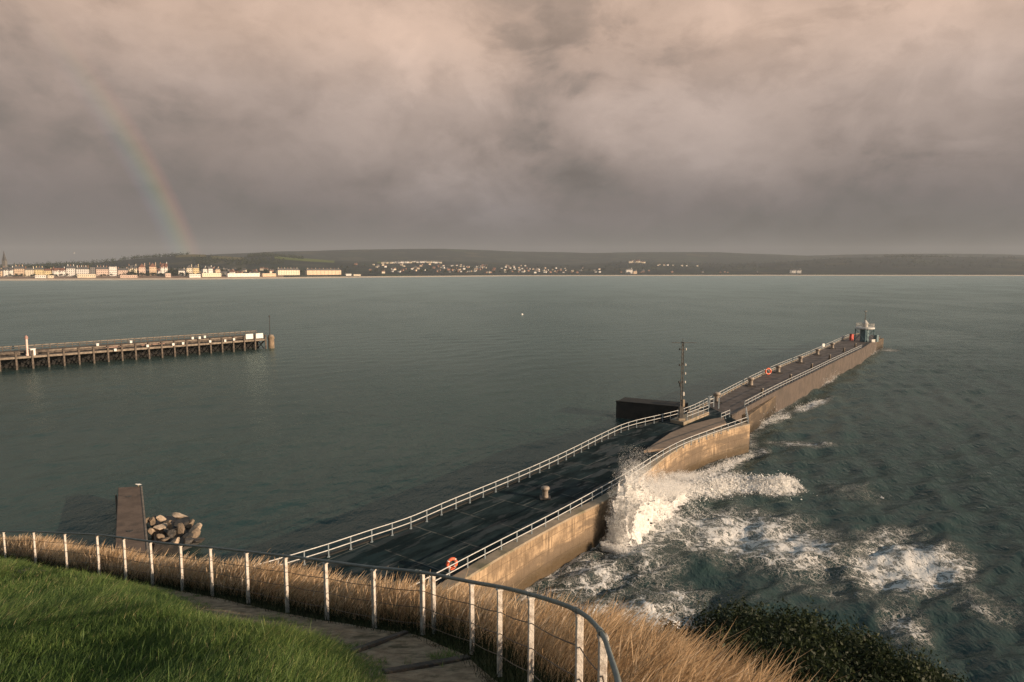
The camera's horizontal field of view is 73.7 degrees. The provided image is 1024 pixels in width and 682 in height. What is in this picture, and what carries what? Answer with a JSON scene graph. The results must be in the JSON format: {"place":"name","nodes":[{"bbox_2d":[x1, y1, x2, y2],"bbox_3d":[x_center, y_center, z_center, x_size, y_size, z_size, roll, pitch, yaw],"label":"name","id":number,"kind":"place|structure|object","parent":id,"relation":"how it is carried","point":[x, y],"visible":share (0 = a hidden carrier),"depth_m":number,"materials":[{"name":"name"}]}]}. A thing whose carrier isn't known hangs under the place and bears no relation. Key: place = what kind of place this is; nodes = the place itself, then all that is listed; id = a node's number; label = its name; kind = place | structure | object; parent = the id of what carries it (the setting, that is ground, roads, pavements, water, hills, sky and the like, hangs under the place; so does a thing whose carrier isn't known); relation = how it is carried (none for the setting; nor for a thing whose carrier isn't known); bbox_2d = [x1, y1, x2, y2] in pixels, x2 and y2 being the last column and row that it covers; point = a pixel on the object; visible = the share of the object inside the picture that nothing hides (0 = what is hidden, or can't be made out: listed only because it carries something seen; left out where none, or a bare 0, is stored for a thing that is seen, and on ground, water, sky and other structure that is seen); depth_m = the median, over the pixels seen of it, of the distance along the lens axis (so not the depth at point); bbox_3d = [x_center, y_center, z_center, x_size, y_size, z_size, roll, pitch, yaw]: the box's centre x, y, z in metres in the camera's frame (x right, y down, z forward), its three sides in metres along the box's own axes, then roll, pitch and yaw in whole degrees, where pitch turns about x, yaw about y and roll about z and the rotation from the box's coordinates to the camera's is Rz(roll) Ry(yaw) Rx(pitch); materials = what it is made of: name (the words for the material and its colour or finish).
{"place":"outdoors","nodes":[
{"label":"outdoors","id":0,"kind":"place"},
{"bbox_2d":[2,251,7,268],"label":"church","id":1,"kind":"structure","parent":0,"point":[4,261],"depth_m":1973.39,"materials":[{"name":"grey stone"}]},
{"bbox_2d":[0,275,283,278],"bbox_3d":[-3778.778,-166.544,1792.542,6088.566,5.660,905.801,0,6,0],"label":"promenade","id":2,"kind":"structure","parent":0,"point":[33,277],"depth_m":1854.26,"materials":[{"name":"beige concrete"}]},
{"bbox_2d":[35,275,46,277],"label":"beach pavilion","id":3,"kind":"structure","parent":2,"relation":"on","point":[40,276],"depth_m":1790.42,"materials":[{"name":"paint"}]},
{"bbox_2d":[77,274,95,277],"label":"beach pavilion","id":4,"kind":"structure","parent":2,"relation":"on","point":[86,275],"depth_m":1833.19,"materials":[{"name":"paint"}]},
{"bbox_2d":[120,275,136,277],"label":"beach pavilion","id":5,"kind":"structure","parent":2,"relation":"on","point":[128,276],"depth_m":1874.38,"materials":[{"name":"paint"}]},
{"bbox_2d":[189,274,200,277],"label":"beach chalets","id":6,"kind":"object","parent":2,"relation":"on","point":[194,275],"visible":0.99,"depth_m":1952.24,"materials":[{"name":"paint"}]},
{"bbox_2d":[201,273,220,276],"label":"beach chalets","id":7,"kind":"object","parent":2,"relation":"on","point":[210,274],"visible":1,"depth_m":2000.20,"materials":[{"name":"paint"}]},
{"bbox_2d":[226,273,259,276],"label":"beach chalets","id":8,"kind":"object","parent":2,"relation":"on","point":[242,274],"visible":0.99,"depth_m":2080.94,"materials":[{"name":"paint"}]},
{"bbox_2d":[261,273,275,276],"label":"beach chalets","id":9,"kind":"object","parent":2,"relation":"on","point":[267,274],"visible":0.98,"depth_m":2154.32,"materials":[{"name":"paint"}]},
{"bbox_2d":[176,254,205,257],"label":"field","id":10,"kind":"structure","parent":0,"point":[193,255],"depth_m":3215.84,"materials":[{"name":"green plant"}]},
{"bbox_2d":[212,256,243,259],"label":"field","id":11,"kind":"structure","parent":0,"point":[219,257],"depth_m":3226.37,"materials":[{"name":"green plant"}]},
{"bbox_2d":[12,566,496,681],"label":"path","id":12,"kind":"structure","parent":0,"point":[395,652],"depth_m":9.59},
{"bbox_2d":[350,630,408,651],"bbox_3d":[-1.867,4.282,9.649,0.090,0.120,1.586,2,-13,19],"label":"timber step","id":13,"kind":"object","parent":12,"relation":"on","point":[374,643],"visible":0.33,"depth_m":9.57,"materials":[{"name":"brown wood"}]},
{"bbox_2d":[382,654,470,673],"bbox_3d":[-1.021,3.959,8.281,1.268,0.120,0.090,13,-4,-41],"label":"timber step","id":14,"kind":"object","parent":12,"relation":"on","point":[419,665],"visible":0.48,"depth_m":8.21,"materials":[{"name":"brown wood"}]},
{"bbox_2d":[275,256,333,262],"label":"field","id":15,"kind":"structure","parent":0,"point":[306,259],"depth_m":3405.53,"materials":[{"name":"green plant"}]},
{"bbox_2d":[1,560,608,681],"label":"ground","id":16,"kind":"structure","parent":0,"point":[472,658],"depth_m":8.86,"materials":[{"name":"green plant"}]},
{"bbox_2d":[0,553,396,681],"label":"grass","id":17,"kind":"structure","parent":16,"relation":"on","point":[45,598],"depth_m":8.03,"materials":[{"name":"green plant"}]},
{"bbox_2d":[0,531,620,681],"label":"path fence","id":18,"kind":"object","parent":16,"relation":"on","point":[604,650],"visible":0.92,"depth_m":10.29,"materials":[{"name":"metal"}]},
{"bbox_2d":[161,586,460,665],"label":"grass","id":19,"kind":"structure","parent":16,"relation":"on","point":[448,652],"depth_m":8.92,"materials":[{"name":"green plant"}]},
{"bbox_2d":[0,548,630,681],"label":"undergrowth","id":20,"kind":"object","parent":16,"relation":"on","point":[441,627],"visible":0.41,"depth_m":10.97,"materials":[{"name":"brown plant"}]},
{"bbox_2d":[0,533,861,681],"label":"dry grass","id":21,"kind":"structure","parent":16,"relation":"on","point":[652,653],"depth_m":10.17,"materials":[{"name":"beige plant"}]},
{"bbox_2d":[653,592,970,681],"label":"evergreen bush","id":22,"kind":"object","parent":16,"relation":"on","point":[852,656],"visible":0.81,"depth_m":11.70,"materials":[{"name":"green plant"}]},
{"bbox_2d":[0,276,1023,681],"bbox_3d":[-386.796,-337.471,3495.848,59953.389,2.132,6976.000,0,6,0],"label":"sea","id":23,"kind":"structure","parent":0,"point":[342,408],"depth_m":120.67,"materials":[{"name":"liquid"}]},
{"bbox_2d":[115,486,148,555],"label":"concrete jetty","id":24,"kind":"object","parent":23,"relation":"on","point":[130,514],"visible":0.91,"depth_m":67.64,"materials":[{"name":"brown concrete"}]},
{"bbox_2d":[0,331,266,370],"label":"timber pier","id":25,"kind":"structure","parent":23,"relation":"on","point":[48,357],"depth_m":206.32,"materials":[{"name":"brown wood"}]},
{"bbox_2d":[24,335,28,355],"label":"lamp pillar","id":26,"kind":"structure","parent":25,"relation":"on","point":[26,343],"depth_m":187.70,"materials":[{"name":"white metal"}]},
{"bbox_2d":[29,348,35,354],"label":"white kiosk","id":27,"kind":"object","parent":25,"relation":"on","point":[34,351],"visible":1,"depth_m":188.42,"materials":[{"name":"paint"}]},
{"bbox_2d":[246,334,252,339],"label":"notice board","id":28,"kind":"object","parent":25,"relation":"on","point":[249,336],"visible":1,"depth_m":230.29,"materials":[{"name":"white paint"}]},
{"bbox_2d":[256,333,262,338],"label":"notice board","id":29,"kind":"object","parent":25,"relation":"on","point":[259,335],"visible":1,"depth_m":232.71,"materials":[{"name":"white paint"}]},
{"bbox_2d":[151,516,198,553],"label":"rubble bed","id":30,"kind":"object","parent":23,"relation":"on","point":[172,549],"visible":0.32,"depth_m":66.33,"materials":[{"name":"grey stone"}]},
{"bbox_2d":[147,528,155,535],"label":"boulder","id":31,"kind":"object","parent":30,"relation":"on","point":[151,531],"visible":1,"depth_m":68.25,"materials":[{"name":"stone"}]},
{"bbox_2d":[149,517,155,525],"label":"boulder","id":32,"kind":"object","parent":30,"relation":"on","point":[152,521],"visible":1,"depth_m":70.52,"materials":[{"name":"grey stone"}]},
{"bbox_2d":[153,523,166,531],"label":"boulder","id":33,"kind":"object","parent":30,"relation":"on","point":[160,527],"visible":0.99,"depth_m":68.54,"materials":[{"name":"stone"}]},
{"bbox_2d":[156,534,164,538],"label":"boulder","id":34,"kind":"object","parent":30,"relation":"on","point":[159,536],"visible":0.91,"depth_m":66.96,"materials":[{"name":"beige stone"}]},
{"bbox_2d":[156,515,165,521],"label":"boulder","id":35,"kind":"object","parent":30,"relation":"on","point":[160,518],"visible":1,"depth_m":71.20,"materials":[{"name":"stone"}]},
{"bbox_2d":[167,522,172,529],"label":"boulder","id":36,"kind":"object","parent":30,"relation":"on","point":[169,526],"visible":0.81,"depth_m":68.63,"materials":[{"name":"grey stone"}]},
{"bbox_2d":[166,529,176,537],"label":"boulder","id":37,"kind":"object","parent":30,"relation":"on","point":[171,533],"visible":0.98,"depth_m":67.39,"materials":[{"name":"grey stone"}]},
{"bbox_2d":[170,537,179,542],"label":"boulder","id":38,"kind":"object","parent":30,"relation":"on","point":[176,540],"visible":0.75,"depth_m":65.80,"materials":[{"name":"stone"}]},
{"bbox_2d":[172,512,187,518],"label":"boulder","id":39,"kind":"object","parent":30,"relation":"on","point":[177,515],"visible":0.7,"depth_m":71.49,"materials":[{"name":"stone"}]},
{"bbox_2d":[173,517,189,527],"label":"boulder","id":40,"kind":"object","parent":30,"relation":"on","point":[184,520],"visible":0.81,"depth_m":69.80,"materials":[{"name":"grey stone"}]},
{"bbox_2d":[177,523,185,535],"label":"boulder","id":41,"kind":"object","parent":30,"relation":"on","point":[181,530],"visible":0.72,"depth_m":67.80,"materials":[{"name":"grey stone"}]},
{"bbox_2d":[183,532,192,538],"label":"boulder","id":42,"kind":"object","parent":30,"relation":"on","point":[188,535],"visible":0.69,"depth_m":66.90,"materials":[{"name":"grey stone"}]},
{"bbox_2d":[183,538,194,546],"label":"boulder","id":43,"kind":"object","parent":30,"relation":"on","point":[188,541],"visible":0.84,"depth_m":65.78,"materials":[{"name":"grey stone"}]},
{"bbox_2d":[184,519,194,528],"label":"boulder","id":44,"kind":"object","parent":30,"relation":"on","point":[189,524],"visible":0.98,"depth_m":69.66,"materials":[{"name":"grey stone"}]},
{"bbox_2d":[189,523,201,532],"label":"boulder","id":45,"kind":"object","parent":30,"relation":"on","point":[199,525],"visible":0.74,"depth_m":68.60,"materials":[{"name":"stone"}]},
{"bbox_2d":[191,527,200,537],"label":"boulder","id":46,"kind":"object","parent":30,"relation":"on","point":[196,532],"visible":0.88,"depth_m":67.63,"materials":[{"name":"beige stone"}]},
{"bbox_2d":[193,538,204,542],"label":"boulder","id":47,"kind":"object","parent":30,"relation":"on","point":[198,540],"visible":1,"depth_m":66.07,"materials":[{"name":"grey stone"}]},
{"bbox_2d":[268,334,273,347],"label":"stone dolphin","id":48,"kind":"object","parent":23,"relation":"on","point":[270,340],"visible":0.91,"depth_m":235.67},
{"bbox_2d":[289,333,883,601],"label":"stone pier","id":49,"kind":"structure","parent":23,"relation":"on","point":[435,542],"depth_m":68.16,"materials":[{"name":"concrete"}]},
{"bbox_2d":[260,398,707,567],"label":"pier railing","id":50,"kind":"object","parent":49,"relation":"on","point":[410,522],"visible":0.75,"depth_m":68.47,"materials":[{"name":"white metal"}]},
{"bbox_2d":[540,486,550,499],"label":"mooring bollard","id":51,"kind":"object","parent":49,"relation":"on","point":[544,495],"visible":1,"depth_m":68.76,"materials":[{"name":"beige metal"}]},
{"bbox_2d":[417,417,747,587],"bbox_3d":[7.034,15.581,66.949,2.397,1.134,91.223,4,7,37],"label":"pier railing","id":52,"kind":"object","parent":49,"relation":"on","point":[484,555],"visible":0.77,"depth_m":63.57,"materials":[{"name":"white metal"}]},
{"bbox_2d":[446,557,457,570],"bbox_3d":[-4.615,17.050,52.088,1.000,1.150,0.346,-4,7,-35],"label":"lifebuoy","id":53,"kind":"object","parent":52,"relation":"hanging from","point":[449,562],"visible":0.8,"depth_m":52.03,"materials":[{"name":"red paint"}]},
{"bbox_2d":[672,342,696,420],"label":"signal mast","id":54,"kind":"object","parent":49,"relation":"on","point":[680,412],"visible":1,"depth_m":102.29,"materials":[{"name":"black metal"}]},
{"bbox_2d":[687,405,708,417],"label":"pier railing","id":55,"kind":"object","parent":49,"relation":"on","point":[699,411],"visible":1,"depth_m":106.44,"materials":[{"name":"white metal"}]},
{"bbox_2d":[708,396,719,408],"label":"gate posts","id":56,"kind":"object","parent":49,"relation":"on","point":[713,401],"visible":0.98,"depth_m":114.33,"materials":[{"name":"white metal"}]},
{"bbox_2d":[711,392,722,402],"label":"mooring bollard","id":57,"kind":"object","parent":49,"relation":"on","point":[716,395],"visible":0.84,"depth_m":119.01,"materials":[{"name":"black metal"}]},
{"bbox_2d":[745,377,755,386],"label":"mooring bollard","id":58,"kind":"object","parent":49,"relation":"on","point":[750,382],"visible":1,"depth_m":135.52,"materials":[{"name":"beige metal"}]},
{"bbox_2d":[773,365,782,372],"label":"mooring bollard","id":59,"kind":"object","parent":49,"relation":"on","point":[778,367],"visible":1,"depth_m":152.95,"materials":[{"name":"beige metal"}]},
{"bbox_2d":[710,334,848,399],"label":"pier railing","id":60,"kind":"object","parent":49,"relation":"on","point":[841,338],"visible":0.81,"depth_m":162.46,"materials":[{"name":"white metal"}]},
{"bbox_2d":[765,368,771,374],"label":"lifebuoy","id":61,"kind":"object","parent":60,"relation":"hanging from","point":[766,371],"visible":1,"depth_m":149.10,"materials":[{"name":"red paint"}]},
{"bbox_2d":[796,356,804,362],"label":"mooring bollard","id":62,"kind":"object","parent":49,"relation":"on","point":[800,359],"visible":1,"depth_m":169.39,"materials":[{"name":"beige metal"}]},
{"bbox_2d":[744,345,860,406],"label":"pier railing","id":63,"kind":"object","parent":49,"relation":"on","point":[799,376],"visible":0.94,"depth_m":141.30,"materials":[{"name":"white metal"}]},
{"bbox_2d":[849,334,853,339],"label":"emergency cabinet","id":64,"kind":"object","parent":49,"relation":"on","point":[851,336],"visible":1,"depth_m":224.60,"materials":[{"name":"red metal"}]},
{"bbox_2d":[612,468,689,547],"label":"splash water","id":65,"kind":"structure","parent":23,"relation":"on","point":[645,529],"depth_m":68.64,"materials":[{"name":"white liquid"}]},
{"bbox_2d":[616,397,687,421],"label":"harbour spur","id":66,"kind":"structure","parent":23,"relation":"on","point":[632,408],"depth_m":123.55,"materials":[{"name":"black concrete"}]},
{"bbox_2d":[600,445,711,554],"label":"sea spray","id":67,"kind":"object","parent":23,"relation":"on","point":[678,478],"visible":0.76,"depth_m":68.10,"materials":[{"name":"white liquid"}]},
{"bbox_2d":[614,471,708,555],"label":"falling spray","id":68,"kind":"object","parent":23,"relation":"on","point":[669,514],"visible":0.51,"depth_m":73.63,"materials":[{"name":"white liquid"}]},
{"bbox_2d":[676,470,813,503],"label":"breaker foam","id":69,"kind":"object","parent":23,"relation":"on","point":[725,478],"visible":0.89,"depth_m":83.31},
{"bbox_2d":[686,375,839,475],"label":"sea foam","id":70,"kind":"object","parent":23,"relation":"on","point":[738,459],"depth_m":97.15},
{"bbox_2d":[0,249,1023,278],"bbox_3d":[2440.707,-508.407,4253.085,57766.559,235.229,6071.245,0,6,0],"label":"hills","id":71,"kind":"structure","parent":0,"point":[368,258],"depth_m":4007.41,"materials":[{"name":"green plant"}]},
{"bbox_2d":[3,266,13,275],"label":"guest house","id":72,"kind":"structure","parent":71,"relation":"on","point":[8,270],"depth_m":1816.76,"materials":[{"name":"paint"}]},
{"bbox_2d":[14,265,24,275],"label":"guest house","id":73,"kind":"structure","parent":71,"relation":"on","point":[19,269],"depth_m":1826.40,"materials":[{"name":"paint"}]},
{"bbox_2d":[25,266,34,275],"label":"guest house","id":74,"kind":"structure","parent":71,"relation":"on","point":[29,271],"depth_m":1834.58,"materials":[{"name":"paint"}]},
{"bbox_2d":[34,266,43,274],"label":"guest house","id":75,"kind":"structure","parent":71,"relation":"on","point":[39,270],"depth_m":1843.07,"materials":[{"name":"paint"}]},
{"bbox_2d":[44,269,51,274],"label":"guest house","id":76,"kind":"structure","parent":71,"relation":"on","point":[47,271],"depth_m":1849.65,"materials":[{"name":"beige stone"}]},
{"bbox_2d":[52,267,65,275],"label":"guest house","id":77,"kind":"structure","parent":71,"relation":"on","point":[58,271],"depth_m":1858.36,"materials":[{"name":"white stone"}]},
{"bbox_2d":[66,264,75,275],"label":"seafront hotel","id":78,"kind":"structure","parent":71,"relation":"on","point":[70,270],"depth_m":1868.81,"materials":[{"name":"paint"}]},
{"bbox_2d":[76,265,89,275],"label":"seafront hotel","id":79,"kind":"structure","parent":71,"relation":"on","point":[82,270],"depth_m":1879.03,"materials":[{"name":"paint"}]},
{"bbox_2d":[90,268,95,273],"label":"apartment block","id":80,"kind":"structure","parent":71,"relation":"on","point":[92,270],"depth_m":1886.87,"materials":[{"name":"concrete"}]},
{"bbox_2d":[96,266,108,275],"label":"seafront hotel","id":81,"kind":"structure","parent":71,"relation":"on","point":[102,270],"depth_m":1897.42,"materials":[{"name":"paint"}]},
{"bbox_2d":[109,266,116,275],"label":"seafront hotel","id":82,"kind":"structure","parent":71,"relation":"on","point":[112,270],"depth_m":1908.92,"materials":[{"name":"paint"}]},
{"bbox_2d":[118,267,127,274],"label":"guest house","id":83,"kind":"structure","parent":71,"relation":"on","point":[122,270],"depth_m":1920.97,"materials":[{"name":"paint"}]},
{"bbox_2d":[128,265,136,272],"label":"guest house","id":84,"kind":"structure","parent":71,"relation":"on","point":[132,267],"depth_m":1961.15,"materials":[{"name":"paint"}]},
{"bbox_2d":[139,263,145,273],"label":"gabled villa","id":85,"kind":"object","parent":71,"relation":"on","point":[142,268],"visible":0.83,"depth_m":1981.57,"materials":[{"name":"pink paint"}]},
{"bbox_2d":[149,262,156,272],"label":"gabled villa","id":86,"kind":"object","parent":71,"relation":"on","point":[152,268],"visible":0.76,"depth_m":1994.01,"materials":[{"name":"beige paint"}]},
{"bbox_2d":[160,262,167,274],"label":"gabled villa","id":87,"kind":"object","parent":71,"relation":"on","point":[163,267],"visible":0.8,"depth_m":2007.26,"materials":[{"name":"white paint"}]},
{"bbox_2d":[186,264,192,273],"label":"gabled villa","id":88,"kind":"object","parent":71,"relation":"on","point":[189,269],"visible":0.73,"depth_m":2039.37,"materials":[{"name":"paint"}]},
{"bbox_2d":[193,264,198,273],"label":"gabled villa","id":89,"kind":"object","parent":71,"relation":"on","point":[195,269],"visible":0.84,"depth_m":2046.85,"materials":[{"name":"paint"}]},
{"bbox_2d":[201,266,206,272],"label":"gabled villa","id":90,"kind":"object","parent":71,"relation":"on","point":[203,269],"visible":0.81,"depth_m":2085.00,"materials":[{"name":"paint"}]},
{"bbox_2d":[207,266,212,272],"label":"gabled villa","id":91,"kind":"object","parent":71,"relation":"on","point":[209,269],"visible":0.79,"depth_m":2098.53,"materials":[{"name":"paint"}]},
{"bbox_2d":[213,267,219,272],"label":"gabled villa","id":92,"kind":"object","parent":71,"relation":"on","point":[216,269],"visible":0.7,"depth_m":2116.57,"materials":[{"name":"paint"}]},
{"bbox_2d":[276,267,299,274],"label":"seafront terrace","id":93,"kind":"structure","parent":71,"relation":"on","point":[287,271],"depth_m":2266.42,"materials":[{"name":"paint"}]},
{"bbox_2d":[305,268,340,274],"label":"seafront terrace","id":94,"kind":"structure","parent":71,"relation":"on","point":[319,271],"depth_m":2387.64,"materials":[{"name":"stone"}]},
{"bbox_2d":[0,252,1023,269],"bbox_3d":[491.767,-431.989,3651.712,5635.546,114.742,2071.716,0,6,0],"label":"woodland","id":95,"kind":"object","parent":71,"relation":"on","point":[232,258],"visible":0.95,"depth_m":3307.44,"materials":[{"name":"green plant"}]},
{"bbox_2d":[625,268,632,272],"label":"seaside inn","id":96,"kind":"structure","parent":71,"relation":"on","point":[628,270],"depth_m":3183.05,"materials":[{"name":"stone"}]},
{"bbox_2d":[790,269,800,272],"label":"seaside inn","id":97,"kind":"structure","parent":71,"relation":"on","point":[795,270],"depth_m":3310.10,"materials":[{"name":"stone"}]},
{"bbox_2d":[0,275,1023,280],"bbox_3d":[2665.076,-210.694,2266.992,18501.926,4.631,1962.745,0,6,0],"label":"beach","id":98,"kind":"structure","parent":0,"point":[451,276],"depth_m":2569.41,"materials":[{"name":"beige sand"}]},
{"bbox_2d":[0,0,1023,263],"label":"sky","id":99,"kind":"structure","parent":0,"point":[128,128],"materials":[{"name":"grey"}]},
{"bbox_2d":[854,311,878,341],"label":"light tower","id":100,"kind":"structure","parent":0,"point":[864,329],"depth_m":219.68,"materials":[{"name":"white metal"}]}
]}

